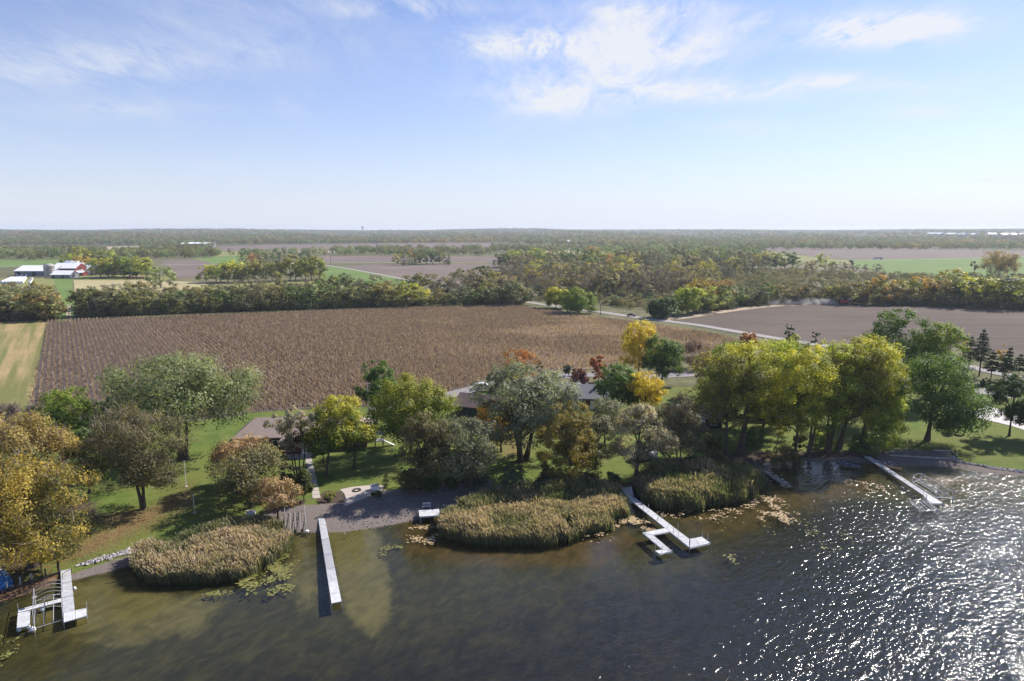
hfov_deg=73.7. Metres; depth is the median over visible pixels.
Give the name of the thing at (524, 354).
maple tree
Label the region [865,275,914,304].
bushy tree
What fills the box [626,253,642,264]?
deciduous tree
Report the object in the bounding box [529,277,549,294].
bare tree
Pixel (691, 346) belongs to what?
shrub
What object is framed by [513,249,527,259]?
deciduous tree
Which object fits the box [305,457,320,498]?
walkway
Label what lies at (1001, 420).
concrete drive
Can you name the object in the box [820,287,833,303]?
deciduous tree
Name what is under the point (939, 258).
gravel road
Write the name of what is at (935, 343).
maple tree
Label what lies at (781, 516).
floating leaves
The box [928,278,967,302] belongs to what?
bushy tree
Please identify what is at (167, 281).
bare tree
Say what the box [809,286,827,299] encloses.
bare tree
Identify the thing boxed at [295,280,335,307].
bushy tree
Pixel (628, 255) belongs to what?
bare tree
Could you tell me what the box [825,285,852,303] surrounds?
bushy tree
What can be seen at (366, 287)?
bushy tree
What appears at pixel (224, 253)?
hay field
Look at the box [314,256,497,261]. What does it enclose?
tilled field
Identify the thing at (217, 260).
hay field
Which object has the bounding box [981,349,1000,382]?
pine tree
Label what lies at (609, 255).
deciduous tree
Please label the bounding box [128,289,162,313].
bushy tree
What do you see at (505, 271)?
bare tree
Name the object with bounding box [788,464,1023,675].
lake
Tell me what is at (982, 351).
pine tree
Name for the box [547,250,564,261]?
deciduous tree
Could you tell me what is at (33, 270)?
barn
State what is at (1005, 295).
deciduous tree
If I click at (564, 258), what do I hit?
deciduous tree
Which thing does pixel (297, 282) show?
meadow
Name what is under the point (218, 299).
bushy tree
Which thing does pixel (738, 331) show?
gravel road
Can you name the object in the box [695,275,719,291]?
bushy tree
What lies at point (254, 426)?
house
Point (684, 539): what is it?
dock
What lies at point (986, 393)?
concrete drive
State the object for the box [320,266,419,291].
hay field
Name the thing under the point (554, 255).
bushy tree
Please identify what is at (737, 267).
deciduous tree
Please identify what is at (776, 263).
deciduous tree
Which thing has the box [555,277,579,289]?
deciduous tree
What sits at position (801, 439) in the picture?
shrub
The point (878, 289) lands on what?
deciduous tree
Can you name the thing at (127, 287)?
deciduous tree
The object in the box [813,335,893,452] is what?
cottonwood tree
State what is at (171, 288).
deciduous tree
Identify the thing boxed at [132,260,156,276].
bushy tree
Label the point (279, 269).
deciduous tree
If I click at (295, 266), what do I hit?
deciduous tree
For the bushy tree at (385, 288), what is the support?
on the ground at (8, 272)
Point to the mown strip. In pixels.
(21, 344)
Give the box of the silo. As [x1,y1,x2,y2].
[43,263,54,277]
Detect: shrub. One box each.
[323,490,336,500]
[370,490,381,496]
[443,475,458,488]
[471,471,489,486]
[486,371,503,391]
[501,464,526,485]
[535,463,559,481]
[563,364,575,375]
[606,471,621,482]
[681,455,699,461]
[682,339,714,366]
[701,433,722,450]
[746,426,764,445]
[763,443,804,467]
[792,434,807,447]
[810,332,821,344]
[814,430,835,447]
[846,433,870,452]
[979,377,993,385]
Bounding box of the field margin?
[661,304,845,319]
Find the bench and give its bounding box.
[422,502,430,507]
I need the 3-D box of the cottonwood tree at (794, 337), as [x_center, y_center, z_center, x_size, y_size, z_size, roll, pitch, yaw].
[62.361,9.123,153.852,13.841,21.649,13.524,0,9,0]
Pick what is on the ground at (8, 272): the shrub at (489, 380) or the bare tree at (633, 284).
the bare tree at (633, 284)
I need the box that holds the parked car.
[474,382,490,389]
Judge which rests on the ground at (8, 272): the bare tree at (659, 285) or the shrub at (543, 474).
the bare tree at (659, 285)
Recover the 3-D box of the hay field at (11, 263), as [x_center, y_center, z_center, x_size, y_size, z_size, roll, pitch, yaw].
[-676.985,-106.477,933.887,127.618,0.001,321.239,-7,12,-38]
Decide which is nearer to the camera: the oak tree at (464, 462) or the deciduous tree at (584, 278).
the oak tree at (464, 462)
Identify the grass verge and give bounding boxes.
[138,304,511,319]
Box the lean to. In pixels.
[76,271,86,275]
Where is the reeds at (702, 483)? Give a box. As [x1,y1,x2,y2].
[633,455,766,511]
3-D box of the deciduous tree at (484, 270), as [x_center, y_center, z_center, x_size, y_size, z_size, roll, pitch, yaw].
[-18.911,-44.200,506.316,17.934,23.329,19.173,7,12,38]
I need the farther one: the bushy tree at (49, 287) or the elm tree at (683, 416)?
the bushy tree at (49, 287)
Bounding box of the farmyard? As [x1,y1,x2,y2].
[0,275,174,290]
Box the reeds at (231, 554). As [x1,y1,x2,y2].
[127,521,295,585]
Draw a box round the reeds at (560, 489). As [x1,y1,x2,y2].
[456,474,625,508]
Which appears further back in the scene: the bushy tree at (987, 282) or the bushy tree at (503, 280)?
the bushy tree at (503, 280)
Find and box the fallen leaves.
[1,434,864,599]
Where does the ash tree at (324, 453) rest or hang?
on the lakeside ground at (622, 601)
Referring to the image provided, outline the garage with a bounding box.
[454,392,505,419]
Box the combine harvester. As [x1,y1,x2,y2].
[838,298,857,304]
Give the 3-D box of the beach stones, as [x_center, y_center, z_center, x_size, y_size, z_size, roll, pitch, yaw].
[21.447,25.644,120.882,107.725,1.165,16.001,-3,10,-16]
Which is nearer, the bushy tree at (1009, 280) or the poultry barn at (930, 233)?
the bushy tree at (1009, 280)
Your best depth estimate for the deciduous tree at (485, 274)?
489.50 m
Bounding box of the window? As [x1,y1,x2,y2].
[272,440,278,446]
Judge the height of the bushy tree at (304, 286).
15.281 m
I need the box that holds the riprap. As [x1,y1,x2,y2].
[75,456,1023,566]
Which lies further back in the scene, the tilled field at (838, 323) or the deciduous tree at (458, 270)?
the deciduous tree at (458, 270)
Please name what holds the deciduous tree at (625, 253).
on the ground at (8, 272)
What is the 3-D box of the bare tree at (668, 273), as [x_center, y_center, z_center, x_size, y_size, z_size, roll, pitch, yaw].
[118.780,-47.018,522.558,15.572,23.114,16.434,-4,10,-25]
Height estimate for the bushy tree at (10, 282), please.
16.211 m
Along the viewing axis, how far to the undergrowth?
411.98 m
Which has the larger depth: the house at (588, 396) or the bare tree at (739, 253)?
the bare tree at (739, 253)
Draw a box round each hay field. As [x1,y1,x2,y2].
[0,259,64,266]
[194,255,250,263]
[214,251,245,256]
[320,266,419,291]
[849,257,1023,275]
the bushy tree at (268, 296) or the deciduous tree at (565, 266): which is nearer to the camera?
the bushy tree at (268, 296)
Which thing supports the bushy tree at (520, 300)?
on the ground at (8, 272)
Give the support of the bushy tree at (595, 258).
on the ground at (8, 272)
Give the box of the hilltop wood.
[0,228,1023,236]
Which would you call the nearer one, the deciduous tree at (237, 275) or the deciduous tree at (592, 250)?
the deciduous tree at (237, 275)
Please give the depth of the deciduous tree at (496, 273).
485.31 m
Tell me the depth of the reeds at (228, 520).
100.81 m
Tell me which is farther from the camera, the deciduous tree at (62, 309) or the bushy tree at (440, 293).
the bushy tree at (440, 293)
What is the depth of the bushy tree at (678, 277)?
461.83 m
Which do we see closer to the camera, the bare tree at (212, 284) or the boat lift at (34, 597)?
the boat lift at (34, 597)
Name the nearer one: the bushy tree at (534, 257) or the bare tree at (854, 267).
the bare tree at (854, 267)
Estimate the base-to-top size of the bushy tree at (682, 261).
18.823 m
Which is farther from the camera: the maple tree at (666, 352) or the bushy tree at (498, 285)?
the bushy tree at (498, 285)
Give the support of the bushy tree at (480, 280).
on the ground at (8, 272)
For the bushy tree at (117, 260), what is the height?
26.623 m
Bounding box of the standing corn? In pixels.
[29,304,739,419]
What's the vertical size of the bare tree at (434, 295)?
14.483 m
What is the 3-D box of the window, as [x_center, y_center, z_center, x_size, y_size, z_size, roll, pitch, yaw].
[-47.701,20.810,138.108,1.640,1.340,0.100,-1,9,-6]
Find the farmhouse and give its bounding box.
[85,264,96,273]
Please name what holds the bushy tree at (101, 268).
on the ground at (8, 272)
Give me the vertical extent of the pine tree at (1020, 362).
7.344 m
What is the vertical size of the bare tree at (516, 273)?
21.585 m
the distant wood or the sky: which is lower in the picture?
the distant wood
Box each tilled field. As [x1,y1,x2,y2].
[160,260,239,277]
[219,243,490,250]
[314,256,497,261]
[342,264,521,289]
[679,305,1023,357]
[767,247,1023,258]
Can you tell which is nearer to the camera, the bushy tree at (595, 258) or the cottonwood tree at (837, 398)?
the cottonwood tree at (837, 398)
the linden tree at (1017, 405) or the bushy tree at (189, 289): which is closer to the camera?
the linden tree at (1017, 405)
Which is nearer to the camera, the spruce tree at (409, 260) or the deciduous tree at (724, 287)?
the deciduous tree at (724, 287)
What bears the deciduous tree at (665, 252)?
on the ground at (8, 272)
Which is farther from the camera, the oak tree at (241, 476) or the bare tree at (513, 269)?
the bare tree at (513, 269)
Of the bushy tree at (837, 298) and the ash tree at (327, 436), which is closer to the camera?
the ash tree at (327, 436)
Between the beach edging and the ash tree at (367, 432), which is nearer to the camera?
the ash tree at (367, 432)
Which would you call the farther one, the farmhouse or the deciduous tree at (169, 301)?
the farmhouse
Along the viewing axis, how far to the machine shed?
631.10 m
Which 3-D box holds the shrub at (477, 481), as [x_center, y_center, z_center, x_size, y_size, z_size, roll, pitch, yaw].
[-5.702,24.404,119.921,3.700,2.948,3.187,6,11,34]
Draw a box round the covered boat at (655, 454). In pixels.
[631,450,657,460]
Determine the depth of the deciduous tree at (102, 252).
852.33 m
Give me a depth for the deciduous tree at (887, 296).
406.51 m
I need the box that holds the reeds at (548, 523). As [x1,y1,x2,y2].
[436,493,631,547]
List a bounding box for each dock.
[16,567,87,632]
[318,518,341,610]
[628,497,709,560]
[865,456,943,509]
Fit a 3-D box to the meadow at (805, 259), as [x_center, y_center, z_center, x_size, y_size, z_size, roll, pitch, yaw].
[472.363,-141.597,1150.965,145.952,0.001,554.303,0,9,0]
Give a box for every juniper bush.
[393,468,421,492]
[418,472,441,491]
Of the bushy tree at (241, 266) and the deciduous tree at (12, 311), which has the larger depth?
the bushy tree at (241, 266)
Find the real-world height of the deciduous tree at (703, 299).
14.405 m
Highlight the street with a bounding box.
[367,372,693,409]
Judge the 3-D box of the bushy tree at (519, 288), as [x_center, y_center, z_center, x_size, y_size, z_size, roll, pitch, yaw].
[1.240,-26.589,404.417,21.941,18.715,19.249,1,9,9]
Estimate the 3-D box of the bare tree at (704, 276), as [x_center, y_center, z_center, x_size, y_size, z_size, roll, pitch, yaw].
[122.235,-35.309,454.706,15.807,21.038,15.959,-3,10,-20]
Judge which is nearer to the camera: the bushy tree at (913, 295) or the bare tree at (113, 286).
the bare tree at (113, 286)
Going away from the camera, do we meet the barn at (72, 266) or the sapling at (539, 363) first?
the sapling at (539, 363)
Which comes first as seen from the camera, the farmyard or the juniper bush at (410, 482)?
the juniper bush at (410, 482)
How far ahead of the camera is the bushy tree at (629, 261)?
675.08 m
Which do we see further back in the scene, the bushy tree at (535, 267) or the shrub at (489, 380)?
the bushy tree at (535, 267)
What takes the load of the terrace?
on the lakeside ground at (622, 601)
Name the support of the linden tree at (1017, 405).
on the lakeside ground at (622, 601)
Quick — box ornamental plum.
[568,368,593,383]
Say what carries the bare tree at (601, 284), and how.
on the ground at (8, 272)
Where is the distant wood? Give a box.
[0,231,1023,248]
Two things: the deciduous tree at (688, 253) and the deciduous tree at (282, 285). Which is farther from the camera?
the deciduous tree at (688, 253)
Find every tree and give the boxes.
[0,286,24,294]
[0,288,14,312]
[0,292,51,318]
[0,294,17,312]
[0,294,26,319]
[0,297,22,319]
[0,400,37,456]
[0,404,89,526]
[0,448,110,576]
[1,281,27,295]
[8,291,72,320]
[9,284,42,302]
[13,289,40,300]
[13,291,54,319]
[22,385,105,454]
[24,280,44,290]
[24,288,50,305]
[26,552,52,571]
[31,292,66,319]
[38,284,56,293]
[58,253,76,262]
[65,288,100,311]
[70,287,118,312]
[71,246,91,258]
[71,398,197,509]
[72,255,90,264]
[73,288,100,305]
[76,251,96,262]
[81,286,128,309]
[85,258,119,277]
[86,257,113,276]
[87,250,107,263]
[88,256,130,276]
[90,347,269,460]
[91,288,130,309]
[96,249,116,256]
[102,262,123,276]
[102,283,130,302]
[105,256,138,276]
[106,294,147,314]
[108,256,153,276]
[116,256,153,276]
[117,256,144,276]
[118,283,141,298]
[119,288,152,313]
[124,279,158,295]
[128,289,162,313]
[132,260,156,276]
[132,289,171,307]
[143,266,177,286]
[147,288,162,299]
[151,280,178,299]
[152,290,197,311]
[154,292,185,312]
[163,287,178,297]
[167,292,204,312]
[182,286,201,299]
[183,286,208,298]
[184,292,204,308]
[189,285,231,311]
[195,264,216,282]
[200,283,217,296]
[203,285,236,311]
[204,432,272,472]
[206,263,231,282]
[206,439,293,507]
[207,264,226,281]
[214,293,237,311]
[216,260,261,279]
[219,266,235,280]
[222,264,244,280]
[222,280,243,293]
[228,282,247,293]
[230,288,256,310]
[231,285,271,310]
[233,262,262,281]
[233,267,251,279]
[236,254,248,266]
[239,274,268,296]
[241,258,267,278]
[241,285,284,306]
[244,253,259,262]
[249,260,280,279]
[249,476,303,518]
[250,279,273,296]
[250,284,290,306]
[257,251,276,259]
[262,400,319,475]
[263,262,282,279]
[263,286,297,309]
[266,264,288,277]
[267,252,277,264]
[270,278,287,292]
[273,279,292,292]
[275,254,298,279]
[277,253,282,264]
[277,461,296,483]
[278,259,306,279]
[281,285,306,304]
[285,285,314,306]
[287,278,308,291]
[291,468,316,500]
[292,261,312,277]
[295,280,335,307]
[295,394,364,476]
[296,255,324,279]
[296,261,314,278]
[296,281,320,293]
[303,273,339,294]
[307,257,328,279]
[310,287,338,308]
[315,444,327,462]
[320,286,366,307]
[325,288,351,306]
[328,273,351,291]
[335,415,379,469]
[336,274,355,292]
[337,285,368,304]
[345,277,362,290]
[351,274,390,295]
[352,359,398,420]
[356,280,393,301]
[361,371,461,452]
[363,280,414,304]
[364,282,392,305]
[383,282,419,305]
[388,279,409,291]
[391,254,401,264]
[396,411,454,489]
[397,288,419,304]
[399,253,408,264]
[401,272,439,294]
[405,253,413,264]
[406,248,415,261]
[410,250,418,264]
[410,286,432,304]
[415,253,428,263]
[417,250,436,263]
[419,273,452,294]
[425,251,441,263]
[426,286,440,303]
[428,278,447,292]
[428,415,502,486]
[431,287,451,302]
[434,251,447,261]
[441,274,470,292]
[444,286,476,304]
[447,268,476,286]
[448,278,472,292]
[456,285,467,300]
[458,270,496,292]
[461,358,588,462]
[463,285,495,303]
[465,269,490,288]
[467,277,492,292]
[474,282,505,302]
[475,265,494,287]
[475,399,513,451]
[487,270,508,287]
[488,287,513,302]
[489,277,513,291]
[490,276,520,293]
[492,253,511,265]
[492,263,506,275]
[496,280,531,304]
[497,255,514,265]
[500,348,541,382]
[501,250,523,263]
[501,263,512,275]
[502,283,537,304]
[505,269,523,288]
[507,255,534,268]
[507,266,523,281]
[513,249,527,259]
[515,264,537,277]
[516,264,538,283]
[518,261,542,276]
[524,255,537,265]
[524,268,542,281]
[527,248,550,258]
[528,267,545,284]
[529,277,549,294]
[530,250,548,262]
[530,259,548,268]
[532,399,602,480]
[537,252,562,268]
[537,271,565,288]
[537,273,563,292]
[538,263,558,282]
[540,260,558,272]
[540,269,557,279]
[544,265,582,281]
[544,286,567,307]
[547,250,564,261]
[547,258,562,263]
[548,262,565,272]
[549,263,570,277]
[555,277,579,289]
[557,253,570,263]
[557,267,577,281]
[558,287,598,312]
[563,274,585,288]
[564,248,585,261]
[564,260,588,273]
[566,258,580,268]
[570,266,595,279]
[574,251,592,262]
[574,276,589,289]
[576,271,593,282]
[576,414,616,469]
[578,396,632,446]
[580,247,602,261]
[580,254,601,270]
[580,270,603,292]
[582,249,600,263]
[583,262,601,274]
[586,272,619,292]
[589,355,606,381]
[591,251,613,264]
[591,270,617,294]
[594,362,641,409]
[600,253,620,270]
[601,262,632,283]
[602,248,614,260]
[603,258,616,274]
[604,402,679,484]
[605,263,623,275]
[607,255,638,269]
[610,277,628,291]
[611,249,625,262]
[617,249,633,260]
[617,268,641,293]
[618,319,657,372]
[623,253,640,267]
[624,272,651,294]
[625,371,668,406]
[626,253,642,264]
[629,271,655,293]
[631,248,642,257]
[633,265,649,274]
[634,250,652,264]
[639,333,684,383]
[640,254,656,270]
[640,268,659,279]
[645,268,667,291]
[646,297,681,318]
[647,248,661,258]
[649,390,702,463]
[650,265,671,276]
[651,274,671,293]
[655,253,671,264]
[657,263,690,283]
[659,257,674,267]
[659,264,678,283]
[662,251,673,261]
[665,261,680,271]
[667,259,686,271]
[668,276,704,292]
[669,246,687,256]
[671,270,691,291]
[674,287,705,313]
[676,253,700,269]
[676,264,703,281]
[682,254,700,268]
[683,278,710,294]
[683,348,777,456]
[684,410,710,456]
[685,251,702,263]
[685,272,705,286]
[691,348,713,380]
[692,246,712,257]
[695,264,706,276]
[695,268,716,280]
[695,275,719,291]
[695,293,710,306]
[695,339,766,424]
[698,250,714,264]
[699,259,721,276]
[700,286,730,311]
[703,247,720,257]
[704,251,726,265]
[708,279,736,296]
[708,284,730,310]
[712,252,733,264]
[713,258,727,268]
[714,338,789,454]
[719,260,737,277]
[720,251,736,267]
[721,288,734,308]
[722,257,746,270]
[726,284,749,307]
[732,250,746,267]
[733,251,756,266]
[733,259,751,271]
[736,337,811,436]
[738,285,759,305]
[739,332,758,345]
[740,248,755,256]
[744,256,760,273]
[747,286,769,302]
[749,253,772,267]
[752,253,771,266]
[756,283,778,304]
[758,256,772,271]
[763,334,817,425]
[763,340,840,461]
[766,283,789,297]
[767,252,788,266]
[771,251,798,267]
[776,278,805,302]
[784,324,795,343]
[787,254,801,266]
[791,283,813,302]
[792,338,866,453]
[797,283,818,301]
[804,260,816,270]
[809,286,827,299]
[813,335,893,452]
[815,253,835,267]
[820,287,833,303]
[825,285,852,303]
[826,332,902,449]
[827,262,838,271]
[829,281,871,301]
[829,284,852,299]
[838,261,848,271]
[842,341,913,444]
[847,262,860,271]
[852,339,916,423]
[858,285,874,300]
[859,263,870,271]
[860,274,900,300]
[860,280,888,303]
[860,392,909,453]
[862,306,935,380]
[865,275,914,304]
[866,271,878,276]
[872,264,883,272]
[881,283,903,304]
[889,283,916,299]
[892,351,997,440]
[897,278,934,301]
[900,321,973,399]
[904,276,939,297]
[921,278,955,300]
[922,283,948,303]
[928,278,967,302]
[931,272,981,305]
[933,268,984,291]
[945,280,975,299]
[946,274,1004,304]
[961,336,980,365]
[964,279,1005,303]
[965,285,1010,305]
[970,261,978,271]
[970,328,992,375]
[975,249,1023,275]
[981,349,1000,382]
[982,272,1023,305]
[984,284,1020,301]
[984,372,1023,435]
[992,275,1023,304]
[997,346,1017,379]
[1006,386,1023,416]
[1010,354,1023,375]
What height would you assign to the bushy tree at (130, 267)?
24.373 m
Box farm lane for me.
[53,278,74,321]
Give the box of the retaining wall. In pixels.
[0,568,59,593]
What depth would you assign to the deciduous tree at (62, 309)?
336.88 m
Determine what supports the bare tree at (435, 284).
on the ground at (8, 272)
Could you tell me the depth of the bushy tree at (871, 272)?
635.74 m
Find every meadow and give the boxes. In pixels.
[201,281,363,293]
[772,251,852,264]
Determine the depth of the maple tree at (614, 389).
158.62 m
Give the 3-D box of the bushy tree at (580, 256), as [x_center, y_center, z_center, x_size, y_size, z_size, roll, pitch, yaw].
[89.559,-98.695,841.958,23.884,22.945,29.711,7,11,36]
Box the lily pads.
[0,512,857,665]
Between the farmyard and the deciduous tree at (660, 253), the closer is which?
the farmyard
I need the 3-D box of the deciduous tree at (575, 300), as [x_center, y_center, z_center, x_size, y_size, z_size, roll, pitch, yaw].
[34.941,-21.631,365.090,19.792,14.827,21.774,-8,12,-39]
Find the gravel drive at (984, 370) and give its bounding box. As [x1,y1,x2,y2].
[962,363,1023,378]
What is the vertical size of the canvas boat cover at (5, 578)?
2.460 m
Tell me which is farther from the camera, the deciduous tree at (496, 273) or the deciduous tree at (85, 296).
the deciduous tree at (496, 273)
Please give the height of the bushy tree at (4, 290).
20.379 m
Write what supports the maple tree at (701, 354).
on the lakeside ground at (622, 601)
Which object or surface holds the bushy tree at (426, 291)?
on the ground at (8, 272)
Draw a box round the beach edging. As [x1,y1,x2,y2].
[890,449,957,461]
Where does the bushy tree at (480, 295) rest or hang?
on the ground at (8, 272)
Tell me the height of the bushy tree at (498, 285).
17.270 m
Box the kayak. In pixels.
[884,465,901,469]
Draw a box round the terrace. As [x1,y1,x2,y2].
[286,454,312,458]
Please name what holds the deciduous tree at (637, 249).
on the ground at (8, 272)
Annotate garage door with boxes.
[460,408,473,418]
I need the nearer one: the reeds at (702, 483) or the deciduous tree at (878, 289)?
the reeds at (702, 483)
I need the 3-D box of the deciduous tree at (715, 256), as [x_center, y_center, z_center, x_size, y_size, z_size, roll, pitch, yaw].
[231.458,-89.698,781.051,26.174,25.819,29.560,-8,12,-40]
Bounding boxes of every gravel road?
[325,265,1022,376]
[394,262,454,262]
[877,256,1023,259]
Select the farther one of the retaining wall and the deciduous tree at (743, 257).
the deciduous tree at (743, 257)
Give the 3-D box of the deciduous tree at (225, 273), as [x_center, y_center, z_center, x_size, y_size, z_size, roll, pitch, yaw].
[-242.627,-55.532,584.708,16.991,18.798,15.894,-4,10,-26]
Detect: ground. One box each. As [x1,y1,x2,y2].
[0,229,1023,386]
[0,387,1023,680]
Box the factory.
[180,242,215,246]
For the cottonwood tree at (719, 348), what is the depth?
151.24 m
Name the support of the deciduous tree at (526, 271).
on the ground at (8, 272)
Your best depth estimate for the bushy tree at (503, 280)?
443.85 m
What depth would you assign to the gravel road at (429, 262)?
936.97 m
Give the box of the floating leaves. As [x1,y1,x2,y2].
[406,479,885,544]
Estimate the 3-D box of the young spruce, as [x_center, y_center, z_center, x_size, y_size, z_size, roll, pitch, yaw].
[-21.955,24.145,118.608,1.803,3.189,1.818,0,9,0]
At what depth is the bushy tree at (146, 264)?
632.00 m
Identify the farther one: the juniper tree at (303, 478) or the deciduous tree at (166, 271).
the deciduous tree at (166, 271)
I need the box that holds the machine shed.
[50,270,79,278]
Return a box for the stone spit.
[761,470,792,487]
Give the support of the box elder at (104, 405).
on the lakeside ground at (622, 601)
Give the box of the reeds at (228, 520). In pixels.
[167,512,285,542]
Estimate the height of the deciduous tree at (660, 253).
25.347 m
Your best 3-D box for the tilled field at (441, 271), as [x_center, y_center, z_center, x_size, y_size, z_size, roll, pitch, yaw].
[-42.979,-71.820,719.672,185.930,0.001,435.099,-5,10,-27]
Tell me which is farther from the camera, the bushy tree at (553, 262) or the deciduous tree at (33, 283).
the bushy tree at (553, 262)
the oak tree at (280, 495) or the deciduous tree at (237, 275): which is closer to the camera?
the oak tree at (280, 495)
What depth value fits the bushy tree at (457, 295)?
399.33 m
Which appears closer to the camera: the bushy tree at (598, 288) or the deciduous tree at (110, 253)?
the bushy tree at (598, 288)
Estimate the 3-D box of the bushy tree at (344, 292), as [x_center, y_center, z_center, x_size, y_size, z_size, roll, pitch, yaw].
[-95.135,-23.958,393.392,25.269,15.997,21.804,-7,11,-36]
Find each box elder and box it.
[57,427,112,493]
[88,397,125,459]
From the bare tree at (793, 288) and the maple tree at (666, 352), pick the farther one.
the bare tree at (793, 288)
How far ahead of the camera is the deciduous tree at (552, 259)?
689.52 m
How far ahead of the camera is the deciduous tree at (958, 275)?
397.45 m
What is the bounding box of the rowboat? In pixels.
[840,461,859,467]
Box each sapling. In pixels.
[535,362,544,375]
[767,411,788,443]
[997,345,1012,362]
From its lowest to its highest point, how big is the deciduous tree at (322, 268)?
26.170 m
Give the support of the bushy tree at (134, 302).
on the ground at (8, 272)
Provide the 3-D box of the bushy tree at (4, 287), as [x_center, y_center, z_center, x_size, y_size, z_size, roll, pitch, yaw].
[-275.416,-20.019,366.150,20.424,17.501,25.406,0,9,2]
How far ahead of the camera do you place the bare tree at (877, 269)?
678.98 m
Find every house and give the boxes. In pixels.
[231,411,375,454]
[557,379,608,408]
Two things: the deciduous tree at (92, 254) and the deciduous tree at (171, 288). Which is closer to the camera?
the deciduous tree at (171, 288)
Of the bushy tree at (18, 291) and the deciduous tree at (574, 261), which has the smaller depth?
the bushy tree at (18, 291)
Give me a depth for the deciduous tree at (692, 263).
689.18 m
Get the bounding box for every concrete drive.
[975,389,1015,398]
[977,406,1023,429]
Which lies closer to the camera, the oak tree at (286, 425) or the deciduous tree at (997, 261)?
the oak tree at (286, 425)
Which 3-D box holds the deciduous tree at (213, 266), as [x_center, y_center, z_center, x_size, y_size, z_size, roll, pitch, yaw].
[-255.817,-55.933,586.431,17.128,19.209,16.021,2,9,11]
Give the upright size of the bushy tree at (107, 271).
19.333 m
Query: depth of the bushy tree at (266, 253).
982.49 m
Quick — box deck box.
[370,484,378,489]
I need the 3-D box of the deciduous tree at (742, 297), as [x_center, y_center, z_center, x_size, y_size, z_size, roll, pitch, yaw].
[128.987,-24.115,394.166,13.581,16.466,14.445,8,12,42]
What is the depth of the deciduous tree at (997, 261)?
642.06 m
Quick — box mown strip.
[0,321,46,421]
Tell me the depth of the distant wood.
2344.92 m
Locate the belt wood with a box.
[0,241,766,259]
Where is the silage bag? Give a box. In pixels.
[19,277,26,283]
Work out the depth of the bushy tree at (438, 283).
457.60 m
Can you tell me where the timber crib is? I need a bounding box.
[751,464,780,484]
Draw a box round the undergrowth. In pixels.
[0,265,1023,319]
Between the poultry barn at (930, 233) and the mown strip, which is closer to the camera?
the mown strip
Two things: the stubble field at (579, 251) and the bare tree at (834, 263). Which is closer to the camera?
the bare tree at (834, 263)
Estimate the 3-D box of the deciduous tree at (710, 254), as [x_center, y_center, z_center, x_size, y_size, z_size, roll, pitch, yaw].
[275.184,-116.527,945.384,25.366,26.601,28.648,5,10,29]
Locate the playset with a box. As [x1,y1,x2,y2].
[374,430,394,447]
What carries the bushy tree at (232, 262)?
on the ground at (8, 272)
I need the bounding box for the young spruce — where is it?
[381,471,390,486]
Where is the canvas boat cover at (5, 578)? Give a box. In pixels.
[0,568,13,590]
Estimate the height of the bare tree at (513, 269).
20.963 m
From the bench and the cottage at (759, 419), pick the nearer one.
the bench
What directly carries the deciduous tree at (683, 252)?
on the ground at (8, 272)
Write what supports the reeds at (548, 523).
on the lakeside ground at (622, 601)
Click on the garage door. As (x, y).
(464, 412)
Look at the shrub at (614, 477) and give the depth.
120.77 m
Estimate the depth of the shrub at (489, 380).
188.65 m
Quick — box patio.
[340,485,383,504]
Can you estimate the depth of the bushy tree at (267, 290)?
376.35 m
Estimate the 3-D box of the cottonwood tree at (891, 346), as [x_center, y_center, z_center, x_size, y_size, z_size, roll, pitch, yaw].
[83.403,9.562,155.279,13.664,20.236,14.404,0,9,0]
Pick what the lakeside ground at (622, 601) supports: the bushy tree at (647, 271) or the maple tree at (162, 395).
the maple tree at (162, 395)
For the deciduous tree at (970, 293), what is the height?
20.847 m
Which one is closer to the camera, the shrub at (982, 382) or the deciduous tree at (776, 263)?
the shrub at (982, 382)
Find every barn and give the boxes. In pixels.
[14,265,61,275]
[55,263,86,270]
[64,260,85,263]
[926,232,945,235]
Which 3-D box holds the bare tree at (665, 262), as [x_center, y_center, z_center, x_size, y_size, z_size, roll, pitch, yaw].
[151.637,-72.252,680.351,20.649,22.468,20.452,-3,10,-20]
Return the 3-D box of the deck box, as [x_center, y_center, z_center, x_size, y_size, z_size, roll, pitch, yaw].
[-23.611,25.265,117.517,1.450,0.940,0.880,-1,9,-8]
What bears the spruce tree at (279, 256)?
on the ground at (8, 272)
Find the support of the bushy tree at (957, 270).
on the ground at (8, 272)
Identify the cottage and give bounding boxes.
[676,404,724,428]
[753,408,801,421]
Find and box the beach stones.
[318,454,879,541]
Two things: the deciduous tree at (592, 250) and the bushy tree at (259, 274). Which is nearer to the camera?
the bushy tree at (259, 274)
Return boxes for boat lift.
[31,580,63,634]
[284,506,308,532]
[908,500,936,518]
[912,473,953,502]
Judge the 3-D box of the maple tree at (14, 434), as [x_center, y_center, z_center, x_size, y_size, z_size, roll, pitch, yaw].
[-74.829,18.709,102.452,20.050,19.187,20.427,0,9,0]
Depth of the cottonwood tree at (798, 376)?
129.93 m
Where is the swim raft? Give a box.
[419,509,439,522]
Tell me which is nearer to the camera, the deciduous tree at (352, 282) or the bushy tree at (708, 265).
the deciduous tree at (352, 282)
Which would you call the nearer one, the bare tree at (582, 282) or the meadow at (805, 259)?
the bare tree at (582, 282)
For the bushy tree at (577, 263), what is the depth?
611.60 m
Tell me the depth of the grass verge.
378.67 m
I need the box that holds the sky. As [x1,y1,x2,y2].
[0,0,1023,230]
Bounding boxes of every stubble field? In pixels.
[74,280,207,292]
[268,250,335,252]
[542,250,640,254]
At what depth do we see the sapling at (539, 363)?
196.38 m
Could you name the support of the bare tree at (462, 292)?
on the ground at (8, 272)
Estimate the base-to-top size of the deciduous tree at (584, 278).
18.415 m

